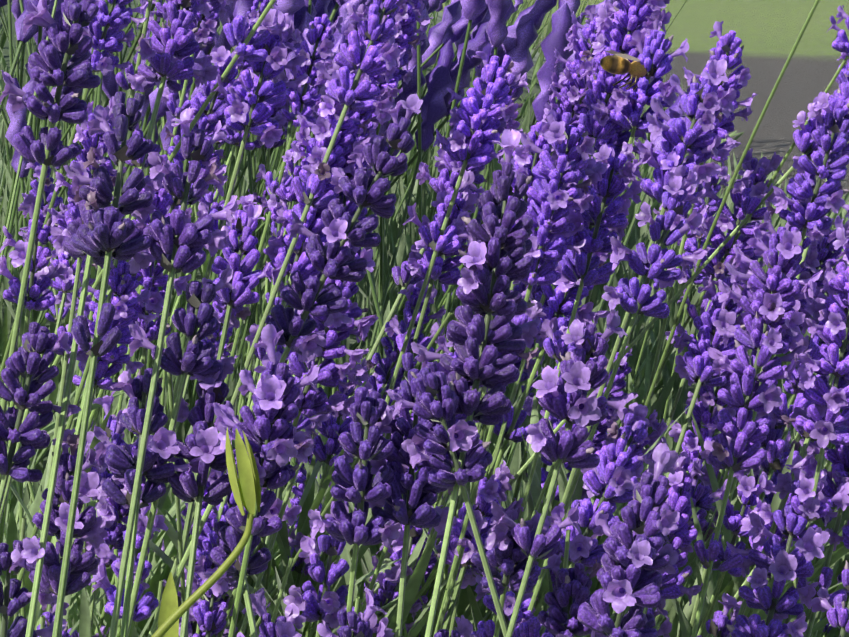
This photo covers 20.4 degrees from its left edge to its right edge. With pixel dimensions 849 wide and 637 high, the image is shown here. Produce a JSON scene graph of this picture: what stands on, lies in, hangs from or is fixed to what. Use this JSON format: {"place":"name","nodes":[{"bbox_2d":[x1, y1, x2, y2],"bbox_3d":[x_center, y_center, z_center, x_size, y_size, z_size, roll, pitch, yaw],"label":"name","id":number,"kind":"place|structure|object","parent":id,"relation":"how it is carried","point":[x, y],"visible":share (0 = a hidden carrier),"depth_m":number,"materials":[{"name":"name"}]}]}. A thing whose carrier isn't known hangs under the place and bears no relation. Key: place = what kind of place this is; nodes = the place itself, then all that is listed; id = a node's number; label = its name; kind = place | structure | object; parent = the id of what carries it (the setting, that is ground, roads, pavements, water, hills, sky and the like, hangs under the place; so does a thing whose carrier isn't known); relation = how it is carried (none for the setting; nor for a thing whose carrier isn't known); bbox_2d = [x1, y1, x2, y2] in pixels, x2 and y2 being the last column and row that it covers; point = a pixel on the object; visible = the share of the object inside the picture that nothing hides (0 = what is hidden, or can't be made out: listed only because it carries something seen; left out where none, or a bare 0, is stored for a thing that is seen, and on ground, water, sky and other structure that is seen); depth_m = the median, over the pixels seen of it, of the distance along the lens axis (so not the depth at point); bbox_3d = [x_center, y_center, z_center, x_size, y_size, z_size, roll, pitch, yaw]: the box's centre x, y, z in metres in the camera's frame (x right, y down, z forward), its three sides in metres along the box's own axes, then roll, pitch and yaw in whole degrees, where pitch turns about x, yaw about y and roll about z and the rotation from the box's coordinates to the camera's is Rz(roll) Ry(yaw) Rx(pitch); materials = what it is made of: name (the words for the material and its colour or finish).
{"place":"outdoors","nodes":[
{"label":"outdoors","id":0,"kind":"place"},
{"bbox_2d":[151,427,260,636],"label":"weed shoot with bud","id":1,"kind":"object","parent":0,"point":[245,485],"visible":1,"depth_m":0.43,"materials":[{"name":"green plant"}]},
{"bbox_2d":[0,0,848,636],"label":"lavender","id":2,"kind":"object","parent":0,"point":[460,496],"depth_m":0.57,"materials":[{"name":"green plant"}]},
{"bbox_2d":[493,179,629,442],"bbox_3d":[0.035,-0.003,0.590,0.025,0.075,0.021,15,10,-41],"label":"lavender spike","id":3,"kind":"object","parent":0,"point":[560,299],"visible":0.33,"depth_m":0.59,"materials":[{"name":"purple plant"}]},
{"bbox_2d":[439,0,848,228],"bbox_3d":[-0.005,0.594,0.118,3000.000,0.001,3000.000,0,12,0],"label":"background","id":4,"kind":"structure","parent":0,"point":[767,32],"depth_m":6.15,"materials":[{"name":"green plant"}]},
{"bbox_2d":[0,0,684,548],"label":"lavender flowers","id":5,"kind":"object","parent":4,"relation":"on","point":[484,20],"visible":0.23,"depth_m":0.99,"materials":[{"name":"purple plant"}]},
{"bbox_2d":[0,194,65,310],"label":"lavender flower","id":6,"kind":"object","parent":5,"relation":"on","point":[44,275],"visible":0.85,"depth_m":0.54,"materials":[{"name":"purple plant"}]},
{"bbox_2d":[0,540,66,636],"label":"lavender spike","id":7,"kind":"object","parent":5,"relation":"attached to","point":[21,597],"visible":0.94,"depth_m":0.45,"materials":[{"name":"purple plant"}]},
{"bbox_2d":[0,322,80,482],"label":"lavender spike","id":8,"kind":"object","parent":5,"relation":"attached to","point":[37,339],"visible":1,"depth_m":0.45,"materials":[{"name":"purple plant"}]},
{"bbox_2d":[18,161,70,322],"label":"lavender spike","id":9,"kind":"object","parent":5,"relation":"attached to","point":[36,167],"visible":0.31,"depth_m":0.78,"materials":[{"name":"purple plant"}]},
{"bbox_2d":[0,0,100,166],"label":"lavender spike","id":10,"kind":"object","parent":5,"relation":"attached to","point":[50,65],"visible":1,"depth_m":0.45,"materials":[{"name":"purple plant"}]},
{"bbox_2d":[9,428,113,595],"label":"lavender spike","id":11,"kind":"object","parent":5,"relation":"attached to","point":[89,526],"visible":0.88,"depth_m":0.45,"materials":[{"name":"purple plant"}]},
{"bbox_2d":[37,153,97,304],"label":"lavender spike","id":12,"kind":"object","parent":5,"relation":"attached to","point":[64,286],"visible":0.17,"depth_m":0.69,"materials":[{"name":"purple plant"}]},
{"bbox_2d":[47,96,126,357],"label":"lavender spike","id":13,"kind":"object","parent":5,"relation":"attached to","point":[95,141],"visible":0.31,"depth_m":0.52,"materials":[{"name":"purple plant"}]},
{"bbox_2d":[62,184,111,267],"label":"lavender spike","id":14,"kind":"object","parent":5,"relation":"attached to","point":[75,224],"visible":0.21,"depth_m":0.47,"materials":[{"name":"purple plant"}]},
{"bbox_2d":[53,0,147,177],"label":"lavender spike","id":15,"kind":"object","parent":5,"relation":"attached to","point":[117,18],"visible":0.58,"depth_m":0.54,"materials":[{"name":"purple plant"}]},
{"bbox_2d":[62,257,159,471],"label":"lavender spike","id":16,"kind":"object","parent":5,"relation":"attached to","point":[126,314],"visible":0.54,"depth_m":0.54,"materials":[{"name":"purple plant"}]},
{"bbox_2d":[67,432,155,636],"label":"lavender spike","id":17,"kind":"object","parent":5,"relation":"attached to","point":[108,508],"visible":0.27,"depth_m":0.56,"materials":[{"name":"purple plant"}]},
{"bbox_2d":[64,91,164,356],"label":"lavender spike","id":18,"kind":"object","parent":5,"relation":"attached to","point":[102,233],"visible":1,"depth_m":0.45,"materials":[{"name":"purple plant"}]},
{"bbox_2d":[84,391,150,499],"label":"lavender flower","id":19,"kind":"object","parent":5,"relation":"attached to","point":[114,431],"visible":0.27,"depth_m":0.57,"materials":[{"name":"purple plant"}]},
{"bbox_2d":[89,500,168,621],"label":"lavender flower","id":20,"kind":"object","parent":5,"relation":"attached to","point":[147,604],"visible":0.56,"depth_m":0.50,"materials":[{"name":"purple plant"}]},
{"bbox_2d":[94,368,199,508],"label":"lavender spike","id":21,"kind":"object","parent":5,"relation":"attached to","point":[121,461],"visible":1,"depth_m":0.45,"materials":[{"name":"purple plant"}]},
{"bbox_2d":[113,159,191,341],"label":"lavender spike","id":22,"kind":"object","parent":5,"relation":"attached to","point":[153,279],"visible":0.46,"depth_m":0.55,"materials":[{"name":"purple plant"}]},
{"bbox_2d":[125,0,218,169],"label":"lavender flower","id":23,"kind":"object","parent":5,"relation":"attached to","point":[160,50],"visible":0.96,"depth_m":0.56,"materials":[{"name":"purple plant"}]},
{"bbox_2d":[128,264,235,380],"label":"lavender spike","id":24,"kind":"object","parent":5,"relation":"attached to","point":[197,357],"visible":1,"depth_m":0.45,"materials":[{"name":"purple plant"}]},
{"bbox_2d":[113,46,253,318],"bbox_3d":[-0.063,-0.034,0.613,0.020,0.082,0.021,13,24,-27],"label":"lavender spike","id":25,"kind":"object","parent":5,"relation":"attached to","point":[222,58],"visible":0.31,"depth_m":0.60,"materials":[{"name":"purple plant"}]},
{"bbox_2d":[142,107,240,273],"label":"lavender spike","id":26,"kind":"object","parent":5,"relation":"attached to","point":[191,240],"visible":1,"depth_m":0.45,"materials":[{"name":"purple plant"}]},
{"bbox_2d":[152,360,235,505],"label":"lavender spike","id":27,"kind":"object","parent":5,"relation":"attached to","point":[203,442],"visible":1,"depth_m":0.45,"materials":[{"name":"purple plant"}]},
{"bbox_2d":[161,0,237,117],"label":"lavender spike","id":28,"kind":"object","parent":5,"relation":"attached to","point":[205,32],"visible":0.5,"depth_m":0.72,"materials":[{"name":"purple plant"}]},
{"bbox_2d":[179,555,228,636],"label":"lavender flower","id":29,"kind":"object","parent":5,"relation":"attached to","point":[212,621],"visible":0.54,"depth_m":0.54,"materials":[{"name":"purple plant"}]},
{"bbox_2d":[162,487,266,636],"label":"lavender spike","id":30,"kind":"object","parent":5,"relation":"attached to","point":[207,536],"visible":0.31,"depth_m":0.55,"materials":[{"name":"purple plant"}]},
{"bbox_2d":[203,511,271,596],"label":"lavender spike","id":31,"kind":"object","parent":5,"relation":"attached to","point":[229,537],"visible":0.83,"depth_m":0.45,"materials":[{"name":"purple plant"}]},
{"bbox_2d":[202,194,287,328],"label":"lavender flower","id":32,"kind":"object","parent":5,"relation":"attached to","point":[244,281],"visible":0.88,"depth_m":0.55,"materials":[{"name":"purple plant"}]},
{"bbox_2d":[196,9,308,236],"bbox_3d":[-0.040,-0.045,0.563,0.023,0.058,0.023,8,11,-43],"label":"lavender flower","id":33,"kind":"object","parent":5,"relation":"attached to","point":[257,104],"visible":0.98,"depth_m":0.56,"materials":[{"name":"purple plant"}]},
{"bbox_2d":[223,15,287,61],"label":"lavender spike","id":34,"kind":"object","parent":5,"relation":"attached to","point":[234,33],"visible":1,"depth_m":0.56,"materials":[{"name":"purple plant"}]},
{"bbox_2d":[213,323,319,536],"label":"lavender spike","id":35,"kind":"object","parent":5,"relation":"attached to","point":[275,436],"visible":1,"depth_m":0.44,"materials":[{"name":"purple plant"}]},
{"bbox_2d":[237,588,305,636],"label":"lavender spike","id":36,"kind":"object","parent":5,"relation":"attached to","point":[282,626],"visible":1,"depth_m":0.45,"materials":[{"name":"purple plant"}]},
{"bbox_2d":[261,127,310,223],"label":"lavender spike","id":37,"kind":"object","parent":5,"relation":"attached to","point":[272,204],"visible":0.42,"depth_m":0.70,"materials":[{"name":"purple plant"}]},
{"bbox_2d":[255,14,342,198],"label":"lavender spike","id":38,"kind":"object","parent":5,"relation":"attached to","point":[321,53],"visible":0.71,"depth_m":0.74,"materials":[{"name":"purple plant"}]},
{"bbox_2d":[245,59,374,360],"bbox_3d":[-0.027,-0.025,0.555,0.019,0.075,0.018,17,-1,-27],"label":"lavender spike","id":39,"kind":"object","parent":5,"relation":"attached to","point":[329,111],"visible":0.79,"depth_m":0.55,"materials":[{"name":"purple plant"}]},
{"bbox_2d":[283,501,354,628],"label":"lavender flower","id":40,"kind":"object","parent":5,"relation":"attached to","point":[326,604],"visible":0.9,"depth_m":0.52,"materials":[{"name":"purple plant"}]},
{"bbox_2d":[261,241,378,525],"bbox_3d":[-0.025,0.015,0.532,0.022,0.068,0.020,20,8,4],"label":"lavender spike","id":41,"kind":"object","parent":5,"relation":"attached to","point":[309,401],"visible":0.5,"depth_m":0.53,"materials":[{"name":"purple plant"}]},
{"bbox_2d":[287,358,369,575],"bbox_3d":[-0.024,0.036,0.584,0.018,0.056,0.020,13,5,-17],"label":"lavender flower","id":42,"kind":"object","parent":5,"relation":"attached to","point":[328,429],"visible":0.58,"depth_m":0.58,"materials":[{"name":"purple plant"}]},
{"bbox_2d":[279,118,378,430],"bbox_3d":[-0.024,-0.010,0.562,0.020,0.077,0.019,14,4,2],"label":"lavender spike","id":43,"kind":"object","parent":5,"relation":"attached to","point":[352,207],"visible":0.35,"depth_m":0.56,"materials":[{"name":"purple plant"}]},
{"bbox_2d":[265,94,422,362],"bbox_3d":[-0.016,-0.019,0.467,0.020,0.058,0.023,27,2,13],"label":"lavender spike","id":44,"kind":"object","parent":5,"relation":"attached to","point":[298,336],"visible":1,"depth_m":0.46,"materials":[{"name":"purple plant"}]},
{"bbox_2d":[292,0,414,207],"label":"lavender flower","id":45,"kind":"object","parent":5,"relation":"attached to","point":[371,60],"visible":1,"depth_m":0.54,"materials":[{"name":"purple plant"}]},
{"bbox_2d":[308,387,400,547],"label":"lavender spike","id":46,"kind":"object","parent":5,"relation":"attached to","point":[357,482],"visible":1,"depth_m":0.44,"materials":[{"name":"purple plant"}]},
{"bbox_2d":[317,586,394,636],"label":"lavender spike","id":47,"kind":"object","parent":5,"relation":"attached to","point":[361,625],"visible":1,"depth_m":0.44,"materials":[{"name":"purple plant"}]},
{"bbox_2d":[338,4,398,252],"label":"lavender spike","id":48,"kind":"object","parent":5,"relation":"attached to","point":[362,115],"visible":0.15,"depth_m":0.60,"materials":[{"name":"purple plant"}]},
{"bbox_2d":[338,562,422,636],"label":"lavender spike","id":49,"kind":"object","parent":5,"relation":"attached to","point":[388,580],"visible":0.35,"depth_m":0.56,"materials":[{"name":"purple plant"}]},
{"bbox_2d":[318,280,445,511],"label":"lavender spike","id":50,"kind":"object","parent":5,"relation":"attached to","point":[379,379],"visible":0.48,"depth_m":0.61,"materials":[{"name":"purple plant"}]},
{"bbox_2d":[368,0,433,168],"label":"lavender spike","id":51,"kind":"object","parent":5,"relation":"attached to","point":[405,17],"visible":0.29,"depth_m":0.66,"materials":[{"name":"purple plant"}]},
{"bbox_2d":[369,524,432,605],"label":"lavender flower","id":52,"kind":"object","parent":5,"relation":"attached to","point":[397,545],"visible":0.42,"depth_m":0.56,"materials":[{"name":"purple plant"}]},
{"bbox_2d":[366,352,452,532],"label":"lavender spike","id":53,"kind":"object","parent":5,"relation":"attached to","point":[413,506],"visible":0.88,"depth_m":0.45,"materials":[{"name":"purple plant"}]},
{"bbox_2d":[385,169,476,360],"bbox_3d":[0.004,-0.013,0.593,0.019,0.051,0.021,16,3,6],"label":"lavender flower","id":54,"kind":"object","parent":5,"relation":"attached to","point":[417,264],"visible":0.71,"depth_m":0.59,"materials":[{"name":"purple plant"}]},
{"bbox_2d":[387,362,492,488],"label":"lavender spike","id":55,"kind":"object","parent":5,"relation":"attached to","point":[448,434],"visible":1,"depth_m":0.43,"materials":[{"name":"purple plant"}]},
{"bbox_2d":[392,68,528,288],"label":"lavender spike","id":56,"kind":"object","parent":5,"relation":"attached to","point":[443,182],"visible":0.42,"depth_m":0.64,"materials":[{"name":"purple plant"}]},
{"bbox_2d":[403,43,522,253],"bbox_3d":[0.010,-0.040,0.562,0.019,0.051,0.021,14,10,-24],"label":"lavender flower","id":57,"kind":"object","parent":5,"relation":"attached to","point":[468,135],"visible":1,"depth_m":0.56,"materials":[{"name":"purple plant"}]},
{"bbox_2d":[411,129,540,424],"bbox_3d":[0.014,-0.008,0.449,0.024,0.056,0.018,17,-12,-29],"label":"lavender spike","id":58,"kind":"object","parent":5,"relation":"attached to","point":[506,262],"visible":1,"depth_m":0.44,"materials":[{"name":"purple plant"}]},
{"bbox_2d":[429,460,523,588],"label":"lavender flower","id":59,"kind":"object","parent":5,"relation":"attached to","point":[495,486],"visible":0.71,"depth_m":0.55,"materials":[{"name":"purple plant"}]},
{"bbox_2d":[455,553,540,636],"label":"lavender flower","id":60,"kind":"object","parent":5,"relation":"attached to","point":[486,629],"visible":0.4,"depth_m":0.51,"materials":[{"name":"purple plant"}]},
{"bbox_2d":[471,507,548,594],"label":"lavender spike","id":61,"kind":"object","parent":5,"relation":"attached to","point":[508,556],"visible":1,"depth_m":0.45,"materials":[{"name":"purple plant"}]},
{"bbox_2d":[488,276,545,381],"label":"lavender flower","id":62,"kind":"object","parent":5,"relation":"attached to","point":[520,287],"visible":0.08,"depth_m":0.62,"materials":[{"name":"purple plant"}]},
{"bbox_2d":[491,122,552,316],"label":"lavender spike","id":63,"kind":"object","parent":5,"relation":"attached to","point":[538,138],"visible":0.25,"depth_m":0.54,"materials":[{"name":"purple plant"}]},
{"bbox_2d":[507,110,609,334],"bbox_3d":[0.026,-0.021,0.528,0.021,0.053,0.021,17,7,18],"label":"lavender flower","id":64,"kind":"object","parent":5,"relation":"attached to","point":[549,195],"visible":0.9,"depth_m":0.52,"materials":[{"name":"purple plant"}]},
{"bbox_2d":[490,309,633,559],"bbox_3d":[0.028,0.022,0.444,0.022,0.050,0.021,22,-9,-35],"label":"lavender spike","id":65,"kind":"object","parent":5,"relation":"attached to","point":[581,373],"visible":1,"depth_m":0.44,"materials":[{"name":"purple plant"}]},
{"bbox_2d":[523,42,600,204],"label":"lavender spike","id":66,"kind":"object","parent":5,"relation":"attached to","point":[574,107],"visible":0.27,"depth_m":0.62,"materials":[{"name":"purple plant"}]},
{"bbox_2d":[515,4,609,238],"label":"lavender spike","id":67,"kind":"object","parent":5,"relation":"attached to","point":[581,49],"visible":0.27,"depth_m":0.66,"materials":[{"name":"purple plant"}]},
{"bbox_2d":[537,552,610,636],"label":"lavender spike","id":68,"kind":"object","parent":5,"relation":"attached to","point":[567,597],"visible":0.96,"depth_m":0.46,"materials":[{"name":"purple plant"}]},
{"bbox_2d":[514,413,655,636],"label":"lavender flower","id":69,"kind":"object","parent":5,"relation":"attached to","point":[597,481],"visible":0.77,"depth_m":0.49,"materials":[{"name":"purple plant"}]},
{"bbox_2d":[538,142,641,361],"bbox_3d":[0.036,-0.016,0.542,0.020,0.053,0.019,19,9,32],"label":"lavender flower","id":70,"kind":"object","parent":5,"relation":"attached to","point":[582,265],"visible":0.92,"depth_m":0.54,"materials":[{"name":"purple plant"}]},
{"bbox_2d":[555,1,654,192],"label":"lavender spike","id":71,"kind":"object","parent":5,"relation":"attached to","point":[617,140],"visible":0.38,"depth_m":0.60,"materials":[{"name":"purple plant"}]},
{"bbox_2d":[540,0,671,210],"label":"lavender spike","id":72,"kind":"object","parent":5,"relation":"attached to","point":[630,16],"visible":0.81,"depth_m":0.58,"materials":[{"name":"purple plant"}]},
{"bbox_2d":[589,346,637,453],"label":"lavender spike","id":73,"kind":"object","parent":5,"relation":"attached to","point":[599,441],"visible":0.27,"depth_m":0.66,"materials":[{"name":"purple plant"}]},
{"bbox_2d":[569,402,668,573],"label":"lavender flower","id":74,"kind":"object","parent":5,"relation":"attached to","point":[639,411],"visible":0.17,"depth_m":0.57,"materials":[{"name":"purple plant"}]},
{"bbox_2d":[577,443,679,636],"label":"lavender spike","id":75,"kind":"object","parent":5,"relation":"attached to","point":[632,578],"visible":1,"depth_m":0.44,"materials":[{"name":"purple plant"}]},
{"bbox_2d":[591,9,688,132],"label":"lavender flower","id":76,"kind":"object","parent":5,"relation":"attached to","point":[644,92],"visible":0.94,"depth_m":0.58,"materials":[{"name":"purple plant"}]},
{"bbox_2d":[600,50,656,89],"bbox_3d":[0.051,-0.060,0.576,0.016,0.009,0.010,0,12,0],"label":"honey bee","id":77,"kind":"object","parent":76,"relation":"on","point":[617,63],"visible":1,"depth_m":0.57},
{"bbox_2d":[602,165,707,318],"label":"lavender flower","id":78,"kind":"object","parent":5,"relation":"attached to","point":[655,262],"visible":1,"depth_m":0.51,"materials":[{"name":"purple plant"}]},
{"bbox_2d":[629,451,704,605],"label":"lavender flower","id":79,"kind":"object","parent":5,"relation":"attached to","point":[682,537],"visible":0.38,"depth_m":0.52,"materials":[{"name":"purple plant"}]},
{"bbox_2d":[634,59,736,203],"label":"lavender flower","id":80,"kind":"object","parent":5,"relation":"attached to","point":[697,126],"visible":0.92,"depth_m":0.53,"materials":[{"name":"purple plant"}]},
{"bbox_2d":[667,422,718,596],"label":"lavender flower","id":81,"kind":"object","parent":5,"relation":"attached to","point":[701,487],"visible":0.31,"depth_m":0.58,"materials":[{"name":"purple plant"}]},
{"bbox_2d":[665,163,729,343],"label":"lavender spike","id":82,"kind":"object","parent":5,"relation":"attached to","point":[692,245],"visible":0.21,"depth_m":0.89,"materials":[{"name":"purple plant"}]},
{"bbox_2d":[659,21,757,237],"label":"lavender spike","id":83,"kind":"object","parent":5,"relation":"attached to","point":[728,49],"visible":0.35,"depth_m":0.58,"materials":[{"name":"purple plant"}]},
{"bbox_2d":[669,341,747,494],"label":"lavender spike","id":84,"kind":"object","parent":5,"relation":"attached to","point":[702,412],"visible":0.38,"depth_m":0.60,"materials":[{"name":"purple plant"}]},
{"bbox_2d":[673,257,749,386],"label":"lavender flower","id":85,"kind":"object","parent":5,"relation":"attached to","point":[697,367],"visible":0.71,"depth_m":0.55,"materials":[{"name":"purple plant"}]},
{"bbox_2d":[690,592,747,636],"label":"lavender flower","id":86,"kind":"object","parent":5,"relation":"attached to","point":[720,620],"visible":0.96,"depth_m":0.51,"materials":[{"name":"purple plant"}]},
{"bbox_2d":[677,148,782,326],"bbox_3d":[0.078,-0.021,0.600,0.024,0.049,0.024,22,16,16],"label":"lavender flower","id":87,"kind":"object","parent":5,"relation":"attached to","point":[730,222],"visible":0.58,"depth_m":0.60,"materials":[{"name":"purple plant"}]},
{"bbox_2d":[703,469,775,576],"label":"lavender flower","id":88,"kind":"object","parent":5,"relation":"attached to","point":[749,492],"visible":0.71,"depth_m":0.54,"materials":[{"name":"purple plant"}]},
{"bbox_2d":[694,210,822,571],"bbox_3d":[0.068,0.015,0.498,0.022,0.077,0.023,15,-4,-24],"label":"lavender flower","id":89,"kind":"object","parent":5,"relation":"attached to","point":[771,301],"visible":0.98,"depth_m":0.50,"materials":[{"name":"purple plant"}]},
{"bbox_2d":[726,455,832,636],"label":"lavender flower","id":90,"kind":"object","parent":5,"relation":"attached to","point":[780,564],"visible":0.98,"depth_m":0.49,"materials":[{"name":"purple plant"}]},
{"bbox_2d":[723,218,848,421],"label":"lavender spike","id":91,"kind":"object","parent":5,"relation":"attached to","point":[824,247],"visible":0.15,"depth_m":0.64,"materials":[{"name":"purple plant"}]},
{"bbox_2d":[739,456,837,555],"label":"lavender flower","id":92,"kind":"object","parent":5,"relation":"attached to","point":[764,510],"visible":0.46,"depth_m":0.53,"materials":[{"name":"purple plant"}]},
{"bbox_2d":[732,82,848,220],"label":"lavender spike","id":93,"kind":"object","parent":5,"relation":"attached to","point":[805,142],"visible":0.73,"depth_m":0.55,"materials":[{"name":"purple plant"}]},
{"bbox_2d":[757,334,839,472],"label":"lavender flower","id":94,"kind":"object","parent":5,"relation":"attached to","point":[774,450],"visible":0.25,"depth_m":0.61,"materials":[{"name":"purple plant"}]},
{"bbox_2d":[752,92,848,333],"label":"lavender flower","id":95,"kind":"object","parent":5,"relation":"attached to","point":[809,209],"visible":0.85,"depth_m":0.54,"materials":[{"name":"purple plant"}]},
{"bbox_2d":[773,215,848,521],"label":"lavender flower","id":96,"kind":"object","parent":5,"relation":"attached to","point":[828,403],"visible":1,"depth_m":0.50,"materials":[{"name":"purple plant"}]},
{"bbox_2d":[789,410,848,605],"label":"lavender","id":97,"kind":"object","parent":5,"relation":"attached to","point":[838,457],"visible":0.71,"depth_m":0.52,"materials":[{"name":"purple plant"}]},
{"bbox_2d":[810,560,848,636],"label":"lavender","id":98,"kind":"object","parent":5,"relation":"attached to","point":[838,615],"visible":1,"depth_m":0.49,"materials":[{"name":"purple plant"}]},
{"bbox_2d":[0,0,744,165],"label":"lavender plant","id":99,"kind":"object","parent":4,"relation":"on","point":[538,59],"depth_m":3.57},
{"bbox_2d":[0,161,848,565],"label":"lavender bush","id":100,"kind":"object","parent":4,"relation":"on","point":[352,341],"depth_m":1.24,"materials":[{"name":"plant"}]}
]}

